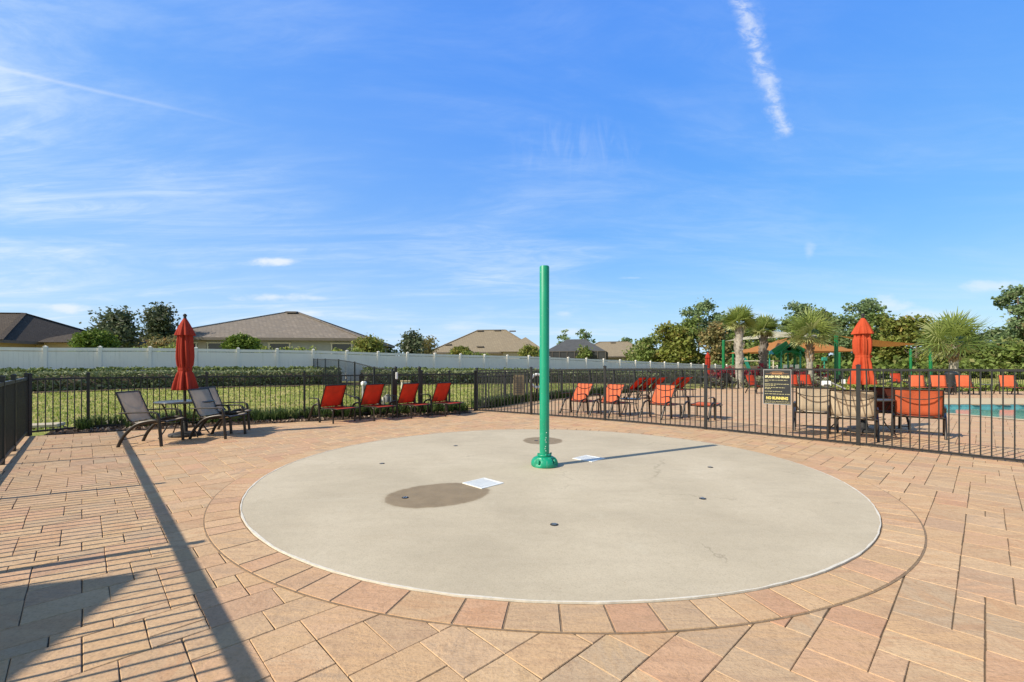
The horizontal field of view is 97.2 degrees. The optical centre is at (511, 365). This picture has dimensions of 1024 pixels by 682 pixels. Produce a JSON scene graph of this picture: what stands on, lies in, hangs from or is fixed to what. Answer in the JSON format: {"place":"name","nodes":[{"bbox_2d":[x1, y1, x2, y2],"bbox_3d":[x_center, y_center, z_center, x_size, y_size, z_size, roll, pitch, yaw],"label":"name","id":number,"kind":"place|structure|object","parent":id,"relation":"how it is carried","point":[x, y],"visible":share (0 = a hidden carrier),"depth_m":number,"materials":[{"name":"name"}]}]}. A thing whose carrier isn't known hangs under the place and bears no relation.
{"place":"outdoors","nodes":[
{"label":"outdoors","id":0,"kind":"place"},
{"bbox_2d":[0,312,147,350],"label":"house","id":1,"kind":"structure","parent":0,"point":[24,330],"depth_m":33.42,"materials":[{"name":"brown paint"}]},
{"bbox_2d":[0,388,1023,681],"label":"paved deck","id":2,"kind":"structure","parent":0,"point":[922,638],"depth_m":2.80,"materials":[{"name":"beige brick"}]},
{"bbox_2d":[0,374,16,464],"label":"picket fence","id":3,"kind":"object","parent":2,"relation":"on","point":[7,418],"visible":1,"depth_m":6.81,"materials":[{"name":"black metal"}]},
{"bbox_2d":[16,372,28,445],"bbox_3d":[-8.937,0.763,8.205,0.068,1.274,2.210,0,0,-43],"label":"picket fence","id":4,"kind":"object","parent":2,"relation":"on","point":[21,408],"visible":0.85,"depth_m":8.25,"materials":[{"name":"black metal"}]},
{"bbox_2d":[115,390,185,447],"bbox_3d":[-6.490,0.930,8.132,0.808,0.964,0.718,0,0,-9],"label":"lounge chair","id":5,"kind":"object","parent":2,"relation":"on","point":[133,405],"visible":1,"depth_m":8.02,"materials":[{"name":"grey fabric"}]},
{"bbox_2d":[153,399,214,438],"bbox_3d":[-6.560,1.053,9.050,1.000,0.707,1.000,0,0,-17],"label":"patio table","id":6,"kind":"object","parent":2,"relation":"on","point":[187,401],"visible":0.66,"depth_m":8.89,"materials":[{"name":"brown metal"}]},
{"bbox_2d":[168,314,201,437],"bbox_3d":[-6.560,0.175,9.050,0.560,2.450,0.560,0,0,0],"label":"patio umbrella","id":7,"kind":"object","parent":2,"relation":"on","point":[184,379],"visible":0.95,"depth_m":8.95,"materials":[{"name":"red fabric"}]},
{"bbox_2d":[187,388,246,438],"bbox_3d":[-5.830,0.930,8.960,0.808,0.964,0.718,0,0,-1],"label":"lounge chair","id":8,"kind":"object","parent":2,"relation":"on","point":[198,397],"visible":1,"depth_m":8.86,"materials":[{"name":"grey fabric"}]},
{"bbox_2d":[198,386,250,433],"bbox_3d":[-6.130,0.930,9.620,0.808,0.964,0.718,0,0,-1],"label":"lounge chair","id":9,"kind":"object","parent":2,"relation":"on","point":[215,394],"visible":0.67,"depth_m":9.80,"materials":[{"name":"grey fabric"}]},
{"bbox_2d":[45,411,471,434],"bbox_3d":[-5.549,1.382,11.681,9.387,0.024,1.118,0,0,-27],"label":"mulch strip","id":10,"kind":"object","parent":2,"relation":"on","point":[86,431],"visible":0.39,"depth_m":10.88,"materials":[{"name":"brown plant"}]},
{"bbox_2d":[28,371,393,435],"bbox_3d":[-6.668,0.763,11.185,7.441,1.274,0.567,0,0,-32],"label":"picket fence","id":11,"kind":"object","parent":10,"relation":"on","point":[88,378],"visible":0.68,"depth_m":10.34,"materials":[{"name":"black metal"}]},
{"bbox_2d":[394,366,420,412],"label":"fence gate","id":12,"kind":"structure","parent":11,"relation":"attached to","point":[396,374],"depth_m":13.08,"materials":[{"name":"black metal"}]},
{"bbox_2d":[48,410,468,433],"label":"bark chips","id":13,"kind":"object","parent":10,"relation":"on","point":[139,427],"visible":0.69,"depth_m":10.95,"materials":[{"name":"brown wood"}]},
{"bbox_2d":[68,399,471,429],"bbox_3d":[-5.523,1.211,12.024,9.528,0.358,1.307,0,0,-27],"label":"ground cover","id":14,"kind":"object","parent":10,"relation":"on","point":[273,415],"visible":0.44,"depth_m":11.53,"materials":[{"name":"green plant"}]},
{"bbox_2d":[421,370,475,410],"bbox_3d":[-1.910,0.763,13.681,1.752,1.274,0.063,0,0,-27],"label":"picket fence","id":15,"kind":"object","parent":10,"relation":"on","point":[460,374],"visible":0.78,"depth_m":13.70,"materials":[{"name":"black metal"}]},
{"bbox_2d":[307,384,358,423],"bbox_3d":[-4.505,0.940,11.405,1.145,0.941,0.738,0,0,32],"label":"sun lounger","id":16,"kind":"object","parent":2,"relation":"on","point":[332,395],"visible":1,"depth_m":11.35,"materials":[{"name":"red fabric"}]},
{"bbox_2d":[348,383,396,420],"bbox_3d":[-3.675,0.940,11.925,1.145,0.941,0.738,0,0,32],"label":"sun lounger","id":17,"kind":"object","parent":2,"relation":"on","point":[372,394],"visible":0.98,"depth_m":11.87,"materials":[{"name":"red fabric"}]},
{"bbox_2d":[385,383,431,418],"bbox_3d":[-2.845,0.940,12.445,1.145,0.941,0.738,0,0,32],"label":"sun lounger","id":18,"kind":"object","parent":2,"relation":"on","point":[408,393],"visible":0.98,"depth_m":12.38,"materials":[{"name":"red fabric"}]},
{"bbox_2d":[419,382,463,416],"bbox_3d":[-2.014,0.940,12.965,1.145,0.941,0.738,0,0,32],"label":"sun lounger","id":19,"kind":"object","parent":2,"relation":"on","point":[441,391],"visible":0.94,"depth_m":12.91,"materials":[{"name":"red fabric"}]},
{"bbox_2d":[513,375,523,403],"bbox_3d":[0.252,0.865,16.565,0.440,1.070,0.059,0,0,-20],"label":"notice board","id":20,"kind":"object","parent":2,"relation":"on","point":[520,384],"visible":0.78,"depth_m":16.55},
{"bbox_2d":[241,429,879,600],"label":"splash pad slab","id":21,"kind":"structure","parent":2,"relation":"on","point":[633,516],"depth_m":4.18,"materials":[{"name":"concrete"}]},
{"bbox_2d":[463,478,502,488],"bbox_3d":[-0.342,1.384,5.330,0.350,0.010,0.350,0,0,-45],"label":"drain grate","id":22,"kind":"object","parent":21,"relation":"on","point":[481,483],"visible":1,"depth_m":5.31,"materials":[{"name":"white plastic"}]},
{"bbox_2d":[531,265,557,468],"bbox_3d":[0.450,0.001,6.260,0.374,2.770,0.374,0,0,0],"label":"spray post","id":23,"kind":"object","parent":21,"relation":"on","point":[543,459],"visible":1,"depth_m":6.20,"materials":[{"name":"green metal"}]},
{"bbox_2d":[240,429,880,603],"bbox_3d":[0.451,1.390,6.259,7.236,0.012,7.236,0,0,0],"label":"pad edge line","id":24,"kind":"object","parent":21,"relation":"on","point":[262,539],"visible":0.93,"depth_m":2.84,"materials":[{"name":"white paint"}]},
{"bbox_2d":[205,428,924,632],"bbox_3d":[0.450,1.399,6.260,7.798,0.014,7.798,0,0,0],"label":"paver border","id":25,"kind":"object","parent":2,"relation":"on","point":[899,542],"visible":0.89,"depth_m":2.80,"materials":[{"name":"beige brick"}]},
{"bbox_2d":[203,428,926,635],"bbox_3d":[0.450,1.408,6.260,7.816,0.023,7.816,0,0,0],"label":"border joint","id":26,"kind":"object","parent":2,"relation":"on","point":[665,627],"visible":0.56,"depth_m":2.63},
{"bbox_2d":[559,383,601,414],"bbox_3d":[2.061,0.959,13.411,1.145,0.902,0.738,0,0,-37],"label":"sun lounger","id":27,"kind":"object","parent":2,"relation":"on","point":[581,392],"visible":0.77,"depth_m":13.41,"materials":[{"name":"orange fabric"}]},
{"bbox_2d":[589,383,632,417],"bbox_3d":[2.841,0.959,12.811,1.145,0.902,0.738,0,0,-37],"label":"sun lounger","id":28,"kind":"object","parent":2,"relation":"on","point":[616,393],"visible":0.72,"depth_m":12.78,"materials":[{"name":"orange fabric"}]},
{"bbox_2d":[623,377,647,397],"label":"sun lounger","id":29,"kind":"object","parent":2,"relation":"on","point":[636,383],"visible":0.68,"depth_m":19.36,"materials":[{"name":"red fabric"}]},
{"bbox_2d":[639,384,683,419],"bbox_3d":[4.101,0.959,12.311,1.145,0.902,0.738,0,0,-37],"label":"sun lounger","id":30,"kind":"object","parent":2,"relation":"on","point":[662,396],"visible":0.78,"depth_m":12.31,"materials":[{"name":"orange fabric"}]},
{"bbox_2d":[681,396,720,421],"bbox_3d":[5.067,1.100,11.973,0.738,0.620,1.145,0,0,44],"label":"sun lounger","id":31,"kind":"object","parent":2,"relation":"on","point":[702,405],"visible":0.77,"depth_m":11.97,"materials":[{"name":"brown metal"}]},
{"bbox_2d":[475,364,1023,461],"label":"picket fence","id":32,"kind":"object","parent":2,"relation":"on","point":[858,369],"visible":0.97,"depth_m":8.88,"materials":[{"name":"black metal"}]},
{"bbox_2d":[763,369,790,404],"bbox_3d":[5.235,0.415,8.906,0.034,0.690,0.500,0,0,-42],"label":"rules sign","id":33,"kind":"object","parent":32,"relation":"attached to","point":[777,387],"visible":1,"depth_m":8.89,"materials":[{"name":"grey plastic"}]},
{"bbox_2d":[478,368,1022,407],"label":"picket fence","id":34,"kind":"object","parent":2,"relation":"on","point":[654,375],"visible":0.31,"depth_m":22.88,"materials":[{"name":"black paint"}]},
{"bbox_2d":[798,374,817,386],"bbox_3d":[15.726,0.930,23.990,0.738,0.964,0.808,0,0,7],"label":"lounge chair","id":35,"kind":"object","parent":2,"relation":"on","point":[803,379],"visible":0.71,"depth_m":24.23,"materials":[{"name":"orange fabric"}]},
{"bbox_2d":[793,387,838,431],"bbox_3d":[6.625,0.930,9.858,0.818,0.964,0.808,0,0,33],"label":"lounge chair","id":36,"kind":"object","parent":2,"relation":"on","point":[810,400],"visible":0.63,"depth_m":9.67,"materials":[{"name":"beige fabric"}]},
{"bbox_2d":[826,389,879,442],"bbox_3d":[6.606,0.930,8.758,0.818,0.964,0.808,0,0,37],"label":"lounge chair","id":37,"kind":"object","parent":2,"relation":"on","point":[870,405],"visible":0.75,"depth_m":8.56,"materials":[{"name":"beige fabric"}]},
{"bbox_2d":[847,313,877,433],"bbox_3d":[7.480,0.140,9.620,0.560,2.520,0.560,0,0,0],"label":"patio umbrella","id":38,"kind":"object","parent":2,"relation":"on","point":[862,332],"visible":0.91,"depth_m":9.53,"materials":[{"name":"red fabric"}]},
{"bbox_2d":[867,387,908,431],"bbox_3d":[8.204,0.930,9.959,0.778,0.964,0.808,0,0,27],"label":"patio table","id":39,"kind":"object","parent":2,"relation":"on","point":[887,392],"visible":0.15,"depth_m":9.72,"materials":[{"name":"brown metal"}]},
{"bbox_2d":[906,375,931,388],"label":"sun lounger","id":40,"kind":"object","parent":2,"relation":"on","point":[915,382],"visible":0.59,"depth_m":22.35,"materials":[{"name":"orange fabric"}]},
{"bbox_2d":[893,388,947,439],"bbox_3d":[8.157,0.930,9.057,0.838,0.964,0.808,0,0,42],"label":"lounge chair","id":41,"kind":"object","parent":2,"relation":"on","point":[923,404],"visible":0.84,"depth_m":8.85,"materials":[{"name":"orange fabric"}]},
{"bbox_2d":[927,375,953,394],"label":"sun lounger","id":42,"kind":"object","parent":2,"relation":"on","point":[934,382],"visible":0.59,"depth_m":22.36,"materials":[{"name":"orange fabric"}]},
{"bbox_2d":[944,371,957,392],"bbox_3d":[23.159,0.835,23.800,0.580,1.130,0.580,0,0,0],"label":"litter bin","id":43,"kind":"object","parent":2,"relation":"on","point":[952,377],"visible":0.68,"depth_m":23.60,"materials":[{"name":"black paint"}]},
{"bbox_2d":[950,375,979,394],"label":"sun lounger","id":44,"kind":"object","parent":2,"relation":"on","point":[964,381],"visible":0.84,"depth_m":22.37,"materials":[{"name":"orange fabric"}]},
{"bbox_2d":[944,398,1023,402],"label":"pool side band","id":45,"kind":"object","parent":2,"relation":"on","point":[987,400],"depth_m":18.16,"materials":[{"name":"stone"}]},
{"bbox_2d":[993,375,1023,394],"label":"sun lounger","id":46,"kind":"object","parent":2,"relation":"on","point":[1008,381],"visible":0.83,"depth_m":22.37,"materials":[{"name":"orange fabric"}]},
{"bbox_2d":[0,0,1023,359],"label":"sky","id":47,"kind":"structure","parent":0,"point":[386,169],"materials":[{"name":"blue"}]},
{"bbox_2d":[32,374,1023,435],"bbox_3d":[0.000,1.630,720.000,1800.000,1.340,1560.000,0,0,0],"label":"lawn","id":48,"kind":"structure","parent":0,"point":[988,380],"depth_m":17.29,"materials":[{"name":"green plant"}]},
{"bbox_2d":[67,328,120,351],"bbox_3d":[-22.610,-0.522,24.489,2.272,3.090,2.248,0,0,44],"label":"round tree","id":49,"kind":"object","parent":48,"relation":"on","point":[94,338],"visible":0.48,"depth_m":24.03,"materials":[{"name":"green plant"}]},
{"bbox_2d":[79,305,146,351],"bbox_3d":[-26.239,-1.508,30.056,3.754,5.077,3.273,0,0,24],"label":"tree","id":50,"kind":"object","parent":48,"relation":"on","point":[121,325],"visible":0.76,"depth_m":29.71,"materials":[{"name":"green plant"}]},
{"bbox_2d":[134,301,180,347],"bbox_3d":[-25.805,-1.893,33.107,2.846,5.782,2.846,0,0,17],"label":"tree","id":51,"kind":"object","parent":48,"relation":"on","point":[160,319],"visible":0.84,"depth_m":32.68,"materials":[{"name":"green plant"}]},
{"bbox_2d":[138,334,176,347],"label":"tree","id":52,"kind":"object","parent":48,"relation":"on","point":[164,342],"visible":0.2,"depth_m":28.40,"materials":[{"name":"green plant"}]},
{"bbox_2d":[219,332,262,352],"bbox_3d":[-15.896,-0.512,26.477,2.293,2.961,2.235,0,0,31],"label":"round tree","id":53,"kind":"object","parent":48,"relation":"on","point":[241,341],"visible":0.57,"depth_m":26.00,"materials":[{"name":"green plant"}]},
{"bbox_2d":[139,311,394,355],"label":"house","id":54,"kind":"structure","parent":48,"relation":"on","point":[293,329],"depth_m":35.19,"materials":[{"name":"grey paint"}]},
{"bbox_2d":[268,342,290,352],"bbox_3d":[-17.733,-1.050,34.414,1.700,1.500,0.080,0,0,-6],"label":"window","id":55,"kind":"structure","parent":54,"relation":"in","point":[273,345],"depth_m":34.39,"materials":[{"name":"grey glass"}]},
{"bbox_2d":[330,343,352,351],"bbox_3d":[-13.156,-1.050,34.873,1.700,1.500,0.080,0,0,-6],"label":"window","id":56,"kind":"structure","parent":54,"relation":"in","point":[343,346],"depth_m":34.86,"materials":[{"name":"grey glass"}]},
{"bbox_2d":[313,358,393,404],"bbox_3d":[-7.370,0.510,19.470,0.050,1.860,14.034,0,0,-33],"label":"picket fence","id":57,"kind":"object","parent":48,"relation":"on","point":[375,370],"visible":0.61,"depth_m":17.45,"materials":[{"name":"black paint"}]},
{"bbox_2d":[32,382,703,392],"bbox_3d":[1.375,1.366,31.168,63.926,0.882,3.350,0,0,-31],"label":"hedge mulch bed","id":58,"kind":"object","parent":48,"relation":"on","point":[243,386],"visible":0.12,"depth_m":21.31,"materials":[{"name":"plant"}]},
{"bbox_2d":[0,366,342,391],"bbox_3d":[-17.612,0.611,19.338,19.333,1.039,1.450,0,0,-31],"label":"hedge","id":59,"kind":"object","parent":58,"relation":"on","point":[249,381],"visible":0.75,"depth_m":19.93,"materials":[{"name":"green plant"}]},
{"bbox_2d":[364,366,647,372],"bbox_3d":[1.312,0.721,31.970,23.158,1.516,1.155,0,0,-31],"label":"hedge","id":60,"kind":"object","parent":58,"relation":"on","point":[412,368],"visible":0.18,"depth_m":28.82,"materials":[{"name":"green plant"}]},
{"bbox_2d":[364,368,658,383],"bbox_3d":[1.731,0.804,30.937,23.532,1.376,1.467,0,0,-31],"label":"hedge","id":61,"kind":"object","parent":58,"relation":"on","point":[368,379],"visible":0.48,"depth_m":27.59,"materials":[{"name":"green plant"}]},
{"bbox_2d":[647,370,748,383],"bbox_3d":[20.002,1.013,42.734,20.286,1.790,1.761,0,0,-31],"label":"hedge","id":62,"kind":"object","parent":58,"relation":"on","point":[663,373],"visible":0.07,"depth_m":39.29,"materials":[{"name":"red plant"}]},
{"bbox_2d":[349,333,388,354],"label":"round tree","id":63,"kind":"object","parent":48,"relation":"on","point":[370,343],"visible":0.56,"depth_m":30.44,"materials":[{"name":"green plant"}]},
{"bbox_2d":[0,345,777,380],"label":"vinyl fence","id":64,"kind":"object","parent":48,"relation":"on","point":[46,357],"visible":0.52,"depth_m":24.65,"materials":[{"name":"white plastic"}]},
{"bbox_2d":[395,328,427,355],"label":"tree","id":65,"kind":"object","parent":48,"relation":"on","point":[411,343],"visible":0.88,"depth_m":41.60,"materials":[{"name":"green plant"}]},
{"bbox_2d":[421,335,439,356],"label":"tree","id":66,"kind":"object","parent":48,"relation":"on","point":[429,341],"visible":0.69,"depth_m":51.70,"materials":[{"name":"green plant"}]},
{"bbox_2d":[446,345,473,354],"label":"round tree","id":67,"kind":"object","parent":48,"relation":"on","point":[456,350],"visible":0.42,"depth_m":35.44,"materials":[{"name":"green plant"}]},
{"bbox_2d":[430,329,539,357],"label":"house","id":68,"kind":"structure","parent":48,"relation":"on","point":[503,342],"depth_m":61.43,"materials":[{"name":"beige paint"}]},
{"bbox_2d":[517,344,539,358],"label":"round tree","id":69,"kind":"object","parent":48,"relation":"on","point":[531,350],"visible":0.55,"depth_m":36.44,"materials":[{"name":"green plant"}]},
{"bbox_2d":[468,385,639,408],"bbox_3d":[2.542,1.198,20.170,1.652,0.405,13.518,0,0,38],"label":"ground cover","id":70,"kind":"object","parent":48,"relation":"on","point":[511,400],"visible":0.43,"depth_m":17.27,"materials":[{"name":"green plant"}]},
{"bbox_2d":[549,339,607,361],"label":"screen enclosure","id":71,"kind":"object","parent":48,"relation":"on","point":[566,348],"visible":0.3,"depth_m":67.28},
{"bbox_2d":[575,344,592,360],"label":"tree","id":72,"kind":"object","parent":48,"relation":"on","point":[586,352],"visible":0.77,"depth_m":65.47,"materials":[{"name":"green plant"}]},
{"bbox_2d":[594,341,635,362],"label":"house","id":73,"kind":"structure","parent":48,"relation":"on","point":[613,349],"depth_m":80.93,"materials":[{"name":"beige paint"}]},
{"bbox_2d":[627,332,661,360],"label":"woodland tree","id":74,"kind":"object","parent":48,"relation":"on","point":[649,341],"visible":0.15,"depth_m":65.32,"materials":[{"name":"green plant"}]},
{"bbox_2d":[633,343,657,363],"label":"tree","id":75,"kind":"object","parent":48,"relation":"on","point":[643,353],"visible":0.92,"depth_m":61.33,"materials":[{"name":"green plant"}]},
{"bbox_2d":[647,320,677,364],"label":"woodland tree","id":76,"kind":"object","parent":48,"relation":"on","point":[660,332],"visible":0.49,"depth_m":61.38,"materials":[{"name":"green plant"}]},
{"bbox_2d":[661,323,699,364],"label":"woodland tree","id":77,"kind":"object","parent":48,"relation":"on","point":[685,346],"visible":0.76,"depth_m":59.16,"materials":[{"name":"green plant"}]},
{"bbox_2d":[672,314,705,365],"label":"woodland tree","id":78,"kind":"object","parent":48,"relation":"on","point":[691,323],"visible":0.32,"depth_m":63.22,"materials":[{"name":"green plant"}]},
{"bbox_2d":[679,297,724,363],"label":"pine tree","id":79,"kind":"object","parent":48,"relation":"on","point":[701,308],"visible":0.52,"depth_m":69.10,"materials":[{"name":"green plant"}]},
{"bbox_2d":[696,319,733,364],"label":"woodland tree","id":80,"kind":"object","parent":48,"relation":"on","point":[712,338],"visible":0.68,"depth_m":57.16,"materials":[{"name":"green plant"}]},
{"bbox_2d":[720,304,761,387],"bbox_3d":[14.636,-1.304,29.172,2.654,5.508,2.600,0,0,44],"label":"fan palm","id":81,"kind":"object","parent":48,"relation":"on","point":[742,316],"visible":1,"depth_m":29.00,"materials":[{"name":"green plant"}]},
{"bbox_2d":[725,328,771,360],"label":"woodland tree","id":82,"kind":"object","parent":48,"relation":"on","point":[748,344],"visible":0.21,"depth_m":59.12,"materials":[{"name":"green plant"}]},
{"bbox_2d":[746,313,787,386],"bbox_3d":[17.650,-1.132,31.500,2.837,5.164,2.753,0,0,31],"label":"fan palm","id":83,"kind":"object","parent":48,"relation":"on","point":[768,325],"visible":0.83,"depth_m":31.28,"materials":[{"name":"green plant"}]},
{"bbox_2d":[757,337,805,364],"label":"woodland tree","id":84,"kind":"object","parent":48,"relation":"on","point":[773,356],"visible":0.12,"depth_m":59.10,"materials":[{"name":"green plant"}]},
{"bbox_2d":[769,341,804,371],"bbox_3d":[23.324,-0.337,38.600,2.855,3.574,2.068,0,0,0],"label":"playhouse","id":85,"kind":"object","parent":48,"relation":"on","point":[778,351],"visible":0.73,"depth_m":37.98,"materials":[{"name":"green paint"}]},
{"bbox_2d":[728,338,852,378],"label":"shade canopy","id":86,"kind":"object","parent":48,"relation":"on","point":[774,344],"visible":0.35,"depth_m":42.18,"materials":[{"name":"orange fabric"}]},
{"bbox_2d":[778,300,815,339],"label":"pine tree","id":87,"kind":"object","parent":48,"relation":"on","point":[796,308],"visible":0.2,"depth_m":69.67,"materials":[{"name":"green plant"}]},
{"bbox_2d":[621,347,997,380],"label":"undergrowth","id":88,"kind":"object","parent":48,"relation":"on","point":[964,363],"visible":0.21,"depth_m":52.81,"materials":[{"name":"green plant"}]},
{"bbox_2d":[772,306,848,386],"bbox_3d":[19.839,-1.323,30.052,4.160,5.546,4.501,0,0,8],"label":"fan palm","id":89,"kind":"object","parent":48,"relation":"on","point":[809,324],"visible":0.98,"depth_m":29.66,"materials":[{"name":"green plant"}]},
{"bbox_2d":[805,307,846,374],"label":"woodland tree","id":90,"kind":"object","parent":48,"relation":"on","point":[819,356],"visible":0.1,"depth_m":63.28,"materials":[{"name":"green plant"}]},
{"bbox_2d":[833,334,838,384],"bbox_3d":[22.631,-0.365,31.500,0.312,3.729,0.305,0,0,0],"label":"shade pole","id":91,"kind":"object","parent":48,"relation":"on","point":[835,355],"visible":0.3,"depth_m":31.39,"materials":[{"name":"green metal"}]},
{"bbox_2d":[842,336,918,346],"bbox_3d":[31.283,-1.853,37.119,4.712,0.574,20.088,0,0,44],"label":"shade sail","id":92,"kind":"object","parent":91,"relation":"attached to","point":[878,343],"visible":0.63,"depth_m":34.21,"materials":[{"name":"orange fabric"}]},
{"bbox_2d":[825,311,861,356],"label":"pine tree","id":93,"kind":"object","parent":48,"relation":"on","point":[845,342],"visible":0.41,"depth_m":58.89,"materials":[{"name":"green plant"}]},
{"bbox_2d":[841,317,879,366],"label":"woodland tree","id":94,"kind":"object","parent":48,"relation":"on","point":[872,336],"visible":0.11,"depth_m":59.00,"materials":[{"name":"green plant"}]},
{"bbox_2d":[841,298,896,338],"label":"tree","id":95,"kind":"object","parent":48,"relation":"on","point":[866,307],"visible":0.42,"depth_m":65.46,"materials":[{"name":"green plant"}]},
{"bbox_2d":[866,311,907,377],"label":"woodland tree","id":96,"kind":"object","parent":48,"relation":"on","point":[877,318],"visible":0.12,"depth_m":62.16,"materials":[{"name":"green plant"}]},
{"bbox_2d":[872,316,923,373],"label":"woodland tree","id":97,"kind":"object","parent":48,"relation":"on","point":[882,354],"visible":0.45,"depth_m":57.60,"materials":[{"name":"green plant"}]},
{"bbox_2d":[880,313,947,368],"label":"woodland tree","id":98,"kind":"object","parent":48,"relation":"on","point":[904,327],"visible":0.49,"depth_m":56.13,"materials":[{"name":"green plant"}]},
{"bbox_2d":[907,307,1013,372],"bbox_3d":[28.287,-1.207,28.942,5.217,5.313,5.184,0,0,9],"label":"fan palm","id":99,"kind":"object","parent":48,"relation":"on","point":[954,326],"visible":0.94,"depth_m":28.73,"materials":[{"name":"green plant"}]},
{"bbox_2d":[948,339,996,366],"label":"woodland tree","id":100,"kind":"object","parent":48,"relation":"on","point":[989,351],"visible":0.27,"depth_m":55.26,"materials":[{"name":"green plant"}]},
{"bbox_2d":[977,326,1009,341],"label":"pine tree","id":101,"kind":"object","parent":48,"relation":"on","point":[992,333],"visible":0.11,"depth_m":59.49,"materials":[{"name":"green plant"}]},
{"bbox_2d":[975,336,1023,379],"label":"woodland tree","id":102,"kind":"object","parent":48,"relation":"on","point":[1003,358],"visible":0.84,"depth_m":47.48,"materials":[{"name":"green plant"}]},
{"bbox_2d":[990,284,1023,341],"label":"tree","id":103,"kind":"object","parent":48,"relation":"on","point":[1007,297],"visible":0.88,"depth_m":54.13,"materials":[{"name":"green plant"}]},
{"bbox_2d":[944,405,1023,406],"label":"pool wall","id":104,"kind":"structure","parent":0,"point":[985,405],"depth_m":16.35,"materials":[{"name":"tile"}]},
{"bbox_2d":[944,403,1023,419],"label":"pool coping","id":105,"kind":"object","parent":104,"relation":"on","point":[985,403],"visible":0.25,"depth_m":16.68,"materials":[{"name":"stone"}]},
{"bbox_2d":[946,407,1023,418],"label":"pool water","id":106,"kind":"structure","parent":0,"point":[997,412],"depth_m":14.76,"materials":[{"name":"teal liquid"}]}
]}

